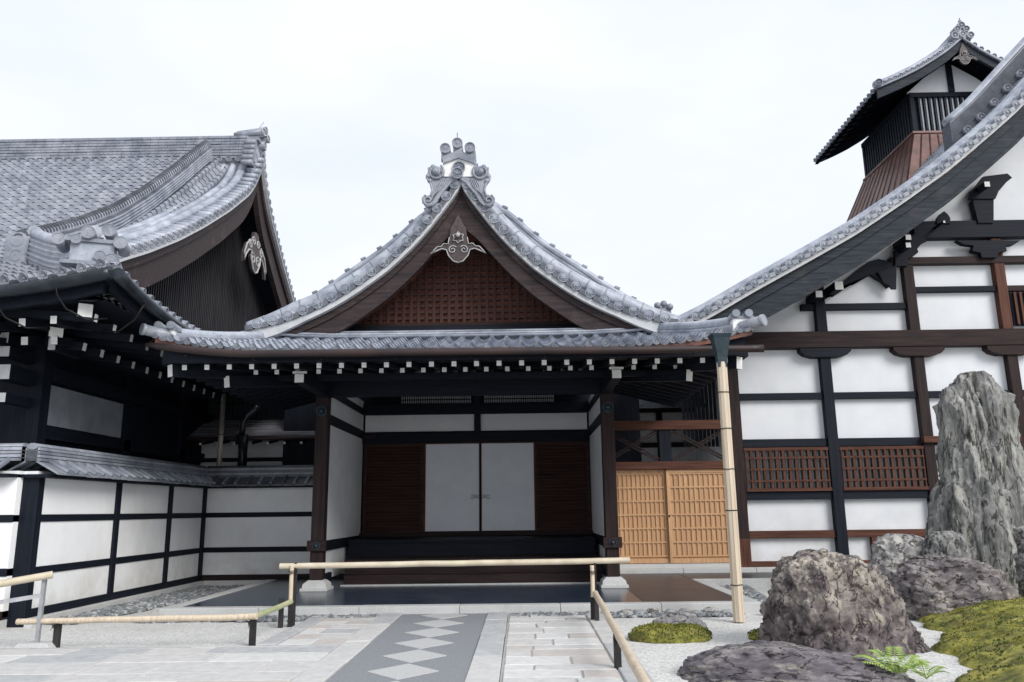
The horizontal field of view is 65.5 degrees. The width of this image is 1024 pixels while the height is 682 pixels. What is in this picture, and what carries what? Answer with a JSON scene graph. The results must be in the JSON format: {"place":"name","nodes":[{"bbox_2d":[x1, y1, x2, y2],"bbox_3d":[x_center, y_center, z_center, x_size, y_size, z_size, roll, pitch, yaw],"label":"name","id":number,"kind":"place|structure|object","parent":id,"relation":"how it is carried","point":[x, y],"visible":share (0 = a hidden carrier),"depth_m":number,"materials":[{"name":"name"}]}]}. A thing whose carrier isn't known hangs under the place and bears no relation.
{"place":"outdoors","nodes":[
{"label":"outdoors","id":0,"kind":"place"},
{"bbox_2d":[0,614,378,681],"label":"stone paving","id":1,"kind":"structure","parent":0,"point":[291,653],"depth_m":8.73,"materials":[{"name":"grey stone"}]},
{"bbox_2d":[279,557,629,626],"bbox_3d":[-0.838,3.640,11.535,5.127,0.928,0.168,-1,-12,1],"label":"bamboo barrier","id":2,"kind":"object","parent":1,"relation":"on","point":[293,567],"visible":0.97,"depth_m":11.62,"materials":[{"name":"beige wood"}]},
{"bbox_2d":[236,403,259,465],"bbox_3d":[-6.417,2.442,19.295,0.552,1.890,0.300,-1,-12,1],"label":"downpipe","id":3,"kind":"object","parent":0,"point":[242,438],"visible":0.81,"depth_m":19.24,"materials":[{"name":"black metal"}]},
{"bbox_2d":[183,574,715,606],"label":"porch floor","id":4,"kind":"structure","parent":0,"point":[271,593],"depth_m":14.14,"materials":[{"name":"stone"}]},
{"bbox_2d":[0,587,971,681],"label":"gravel court","id":5,"kind":"object","parent":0,"point":[661,662],"visible":0.11,"depth_m":10.53,"materials":[{"name":"white gravel"}]},
{"bbox_2d":[0,571,55,647],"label":"handrail","id":6,"kind":"object","parent":5,"relation":"on","point":[37,642],"visible":0.99,"depth_m":9.86,"materials":[{"name":"grey metal"}]},
{"bbox_2d":[6,443,215,627],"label":"plaster wall","id":7,"kind":"structure","parent":5,"relation":"on","point":[98,530],"depth_m":13.95,"materials":[{"name":"white paint"}]},
{"bbox_2d":[15,613,257,647],"bbox_3d":[-4.668,3.605,9.895,2.998,0.407,0.148,-1,-12,1],"label":"bamboo barrier","id":8,"kind":"object","parent":5,"relation":"on","point":[56,623],"visible":0.98,"depth_m":9.89,"materials":[{"name":"beige wood"}]},
{"bbox_2d":[201,465,344,585],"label":"plaster wall","id":9,"kind":"structure","parent":5,"relation":"on","point":[258,524],"depth_m":18.32,"materials":[{"name":"white paint"}]},
{"bbox_2d":[257,598,292,627],"bbox_3d":[-3.264,3.756,10.717,0.199,0.420,1.590,-1,-12,1],"label":"bamboo barrier","id":10,"kind":"object","parent":5,"relation":"on","point":[281,605],"visible":0.9,"depth_m":11.21,"materials":[{"name":"beige wood"}]},
{"bbox_2d":[291,612,507,681],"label":"walk kerb","id":11,"kind":"structure","parent":5,"relation":"on","point":[486,664],"depth_m":8.98,"materials":[{"name":"grey stone"}]},
{"bbox_2d":[42,584,767,624],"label":"pebbles","id":12,"kind":"object","parent":5,"relation":"on","point":[162,600],"visible":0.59,"depth_m":13.28,"materials":[{"name":"grey gravel"}]},
{"bbox_2d":[326,613,487,681],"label":"walk","id":13,"kind":"structure","parent":5,"relation":"on","point":[453,665],"depth_m":9.06,"materials":[{"name":"grey stone"}]},
{"bbox_2d":[367,613,466,681],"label":"walk diamonds","id":14,"kind":"object","parent":13,"relation":"on","point":[403,671],"visible":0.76,"depth_m":9.04,"materials":[{"name":"stone"}]},
{"bbox_2d":[158,567,774,615],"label":"kerb","id":15,"kind":"structure","parent":5,"relation":"on","point":[751,606],"depth_m":12.44,"materials":[{"name":"stone"}]},
{"bbox_2d":[614,420,729,568],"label":"wooden gate","id":16,"kind":"structure","parent":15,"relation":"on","point":[671,514],"depth_m":18.90,"materials":[{"name":"brown wood"}]},
{"bbox_2d":[616,470,669,563],"bbox_3d":[3.050,4.155,18.887,1.330,2.160,0.070,-1,-12,1],"label":"sliding door","id":17,"kind":"structure","parent":16,"relation":"in","point":[641,494],"depth_m":18.88,"materials":[{"name":"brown wood"}]},
{"bbox_2d":[665,469,728,562],"bbox_3d":[4.414,4.123,18.815,1.460,2.160,0.070,-1,-12,1],"label":"sliding door","id":18,"kind":"structure","parent":16,"relation":"in","point":[696,504],"depth_m":18.81,"materials":[{"name":"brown wood"}]},
{"bbox_2d":[620,609,632,613],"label":"edging stone","id":19,"kind":"object","parent":5,"relation":"on","point":[629,611],"visible":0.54,"depth_m":12.18,"materials":[{"name":"grey stone"}]},
{"bbox_2d":[633,609,646,613],"bbox_3d":[1.961,4.162,12.162,0.242,0.134,0.182,-1,-12,1],"label":"edging stone","id":20,"kind":"object","parent":5,"relation":"on","point":[641,611],"visible":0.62,"depth_m":12.12,"materials":[{"name":"grey stone"}]},
{"bbox_2d":[646,608,660,612],"bbox_3d":[2.175,4.168,12.200,0.268,0.155,0.195,3,-13,-17],"label":"edging stone","id":21,"kind":"object","parent":5,"relation":"on","point":[651,610],"visible":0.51,"depth_m":12.14,"materials":[{"name":"grey stone"}]},
{"bbox_2d":[627,622,713,643],"bbox_3d":[1.994,3.656,10.036,1.089,0.205,0.708,-1,-12,1],"label":"moss mound","id":22,"kind":"object","parent":5,"relation":"on","point":[669,633],"visible":1,"depth_m":9.82,"materials":[{"name":"green plant"}]},
{"bbox_2d":[652,611,706,627],"bbox_3d":[2.239,3.846,10.820,0.789,0.315,0.585,-1,-12,1],"label":"rock","id":23,"kind":"object","parent":5,"relation":"on","point":[677,617],"visible":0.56,"depth_m":10.68,"materials":[{"name":"grey stone"}]},
{"bbox_2d":[678,608,690,611],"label":"edging stone","id":24,"kind":"object","parent":5,"relation":"on","point":[684,609],"visible":0.45,"depth_m":12.20,"materials":[{"name":"grey stone"}]},
{"bbox_2d":[690,610,701,612],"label":"edging stone","id":25,"kind":"object","parent":5,"relation":"on","point":[696,611],"visible":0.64,"depth_m":12.05,"materials":[{"name":"grey stone"}]},
{"bbox_2d":[702,607,719,612],"bbox_3d":[3.042,4.157,12.211,0.289,0.150,0.200,-1,-12,1],"label":"edging stone","id":26,"kind":"object","parent":5,"relation":"on","point":[710,609],"visible":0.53,"depth_m":12.17,"materials":[{"name":"grey stone"}]},
{"bbox_2d":[708,333,744,621],"bbox_3d":[3.224,1.960,11.831,0.320,4.200,0.280,-1,-12,1],"label":"bamboo downpipe","id":27,"kind":"object","parent":5,"relation":"on","point":[719,343],"visible":1,"depth_m":11.77,"materials":[{"name":"beige wood"}]},
{"bbox_2d":[721,609,732,613],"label":"edging stone","id":28,"kind":"object","parent":5,"relation":"on","point":[725,611],"visible":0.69,"depth_m":12.06,"materials":[{"name":"grey stone"}]},
{"bbox_2d":[747,628,758,639],"bbox_3d":[3.204,3.665,9.981,0.509,0.136,0.450,-1,-12,1],"label":"moss mound","id":29,"kind":"object","parent":5,"relation":"on","point":[753,633],"visible":0.14,"depth_m":9.93,"materials":[{"name":"green plant"}]},
{"bbox_2d":[677,640,915,681],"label":"rock","id":30,"kind":"object","parent":5,"relation":"on","point":[765,661],"visible":0.96,"depth_m":7.45,"materials":[{"name":"grey stone"}]},
{"bbox_2d":[854,646,930,673],"bbox_3d":[3.591,3.020,7.492,0.716,0.226,0.462,-1,-12,1],"label":"fern","id":31,"kind":"object","parent":30,"relation":"on","point":[909,663],"visible":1,"depth_m":7.50,"materials":[{"name":"green plant"}]},
{"bbox_2d":[757,548,930,657],"bbox_3d":[3.879,3.081,9.432,1.892,1.196,1.563,-1,-12,1],"label":"rock","id":32,"kind":"object","parent":5,"relation":"on","point":[823,599],"visible":0.94,"depth_m":8.99,"materials":[{"name":"grey stone"}]},
{"bbox_2d":[868,533,923,580],"bbox_3d":[6.302,3.739,12.816,1.361,1.255,0.993,-1,-12,1],"label":"rock","id":33,"kind":"object","parent":5,"relation":"on","point":[890,552],"visible":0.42,"depth_m":12.65,"materials":[{"name":"grey stone"}]},
{"bbox_2d":[900,659,947,678],"bbox_3d":[3.795,3.026,7.332,0.407,0.146,0.341,-1,-12,1],"label":"fern","id":34,"kind":"object","parent":5,"relation":"on","point":[938,669],"visible":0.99,"depth_m":7.31,"materials":[{"name":"green plant"}]},
{"bbox_2d":[922,531,976,559],"bbox_3d":[6.790,3.630,12.441,0.968,1.301,0.675,-1,-12,1],"label":"rock","id":35,"kind":"object","parent":5,"relation":"on","point":[947,543],"visible":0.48,"depth_m":12.35,"materials":[{"name":"grey stone"}]},
{"bbox_2d":[890,554,1020,619],"bbox_3d":[6.449,3.606,11.749,1.770,0.869,1.302,-1,-12,1],"label":"rock","id":36,"kind":"object","parent":5,"relation":"on","point":[925,585],"visible":0.84,"depth_m":11.32,"materials":[{"name":"grey stone"}]},
{"bbox_2d":[918,596,1023,681],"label":"moss","id":37,"kind":"object","parent":5,"relation":"on","point":[984,641],"visible":0.36,"depth_m":8.78,"materials":[{"name":"green plant"}]},
{"bbox_2d":[925,370,1023,588],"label":"rock","id":38,"kind":"object","parent":37,"relation":"on","point":[976,496],"visible":0.86,"depth_m":13.35,"materials":[{"name":"grey stone"}]},
{"bbox_2d":[1012,525,1023,595],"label":"rock","id":39,"kind":"object","parent":5,"relation":"on","point":[1018,537],"visible":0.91,"depth_m":11.69,"materials":[{"name":"grey stone"}]},
{"bbox_2d":[0,0,1023,315],"label":"sky","id":40,"kind":"structure","parent":0,"point":[668,148],"materials":[{"name":"white"}]},
{"bbox_2d":[500,611,653,681],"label":"slab path","id":41,"kind":"structure","parent":0,"point":[573,648],"depth_m":8.94,"materials":[{"name":"grey stone"}]},
{"bbox_2d":[593,590,650,681],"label":"bamboo barrier","id":42,"kind":"object","parent":41,"relation":"on","point":[620,642],"visible":0.98,"depth_m":7.96,"materials":[{"name":"beige wood"}]},
{"bbox_2d":[620,572,772,601],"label":"passage floor","id":43,"kind":"structure","parent":0,"point":[662,587],"depth_m":15.12,"materials":[{"name":"brown wood"}]},
{"label":"ground","id":44,"kind":"structure","parent":0,"visible":0},
{"bbox_2d":[0,443,31,629],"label":"plaster wall","id":45,"kind":"structure","parent":44,"relation":"on","point":[11,456],"depth_m":11.93,"materials":[{"name":"white paint"}]},
{"bbox_2d":[0,122,295,464],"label":"great hall","id":46,"kind":"structure","parent":44,"relation":"on","point":[109,246],"depth_m":18.82,"materials":[{"name":"grey tile"}]},
{"bbox_2d":[216,394,225,465],"bbox_3d":[-7.070,3.492,19.132,0.148,4.479,0.141,-1,-12,1],"label":"bamboo downpipe","id":47,"kind":"object","parent":46,"relation":"attached to","point":[221,432],"visible":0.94,"depth_m":19.36,"materials":[{"name":"beige wood"}]},
{"bbox_2d":[186,419,374,570],"bbox_3d":[-7.160,3.785,20.599,7.628,4.518,2.330,-1,-12,1],"label":"corridor","id":48,"kind":"object","parent":44,"relation":"on","point":[266,438],"visible":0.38,"depth_m":20.52,"materials":[{"name":"grey"}]},
{"bbox_2d":[139,133,766,591],"bbox_3d":[-0.922,0.761,17.138,10.259,8.848,8.799,-1,-12,1],"label":"entrance porch","id":49,"kind":"object","parent":44,"relation":"on","point":[475,359],"visible":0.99,"depth_m":15.96,"materials":[{"name":"grey tile"}]},
{"bbox_2d":[362,443,423,532],"bbox_3d":[-2.898,3.592,19.507,1.480,2.140,0.080,-1,-12,1],"label":"louvre door","id":50,"kind":"structure","parent":49,"relation":"in","point":[393,478],"depth_m":19.50,"materials":[{"name":"brown wood"}]},
{"bbox_2d":[423,442,480,531],"bbox_3d":[-1.454,3.560,19.439,1.400,2.140,0.090,-1,-12,1],"label":"sliding door","id":51,"kind":"structure","parent":49,"relation":"in","point":[452,482],"depth_m":19.41,"materials":[{"name":"paper"}]},
{"bbox_2d":[480,442,536,531],"bbox_3d":[-0.099,3.541,19.426,1.370,2.140,0.090,-1,-12,1],"label":"sliding door","id":52,"kind":"structure","parent":49,"relation":"in","point":[508,469],"depth_m":19.40,"materials":[{"name":"paper"}]},
{"bbox_2d":[535,441,590,530],"bbox_3d":[1.241,3.533,19.467,1.320,2.140,0.080,-1,-12,1],"label":"louvre door","id":53,"kind":"structure","parent":49,"relation":"in","point":[563,503],"depth_m":19.46,"materials":[{"name":"brown wood"}]},
{"bbox_2d":[639,379,718,563],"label":"corridor wing","id":54,"kind":"structure","parent":44,"relation":"on","point":[686,409],"depth_m":22.20,"materials":[{"name":"brown wood"}]},
{"bbox_2d":[678,18,1023,566],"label":"kitchen hall","id":55,"kind":"structure","parent":44,"relation":"on","point":[891,308],"depth_m":19.44,"materials":[{"name":"paint"}]},
{"bbox_2d":[743,447,831,491],"bbox_3d":[6.545,3.053,18.953,2.010,1.030,0.130,-1,-12,1],"label":"lattice window","id":56,"kind":"structure","parent":55,"relation":"in","point":[779,468],"depth_m":18.95,"materials":[{"name":"red wood"}]},
{"bbox_2d":[839,446,928,490],"bbox_3d":[8.820,3.020,18.931,2.000,1.030,0.130,-1,-12,1],"label":"lattice window","id":57,"kind":"structure","parent":55,"relation":"in","point":[862,467],"depth_m":18.92,"materials":[{"name":"red wood"}]},
{"bbox_2d":[1009,292,1023,325],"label":"barred window","id":58,"kind":"structure","parent":55,"relation":"in","point":[1016,299],"depth_m":19.69,"materials":[{"name":"brown wood"}]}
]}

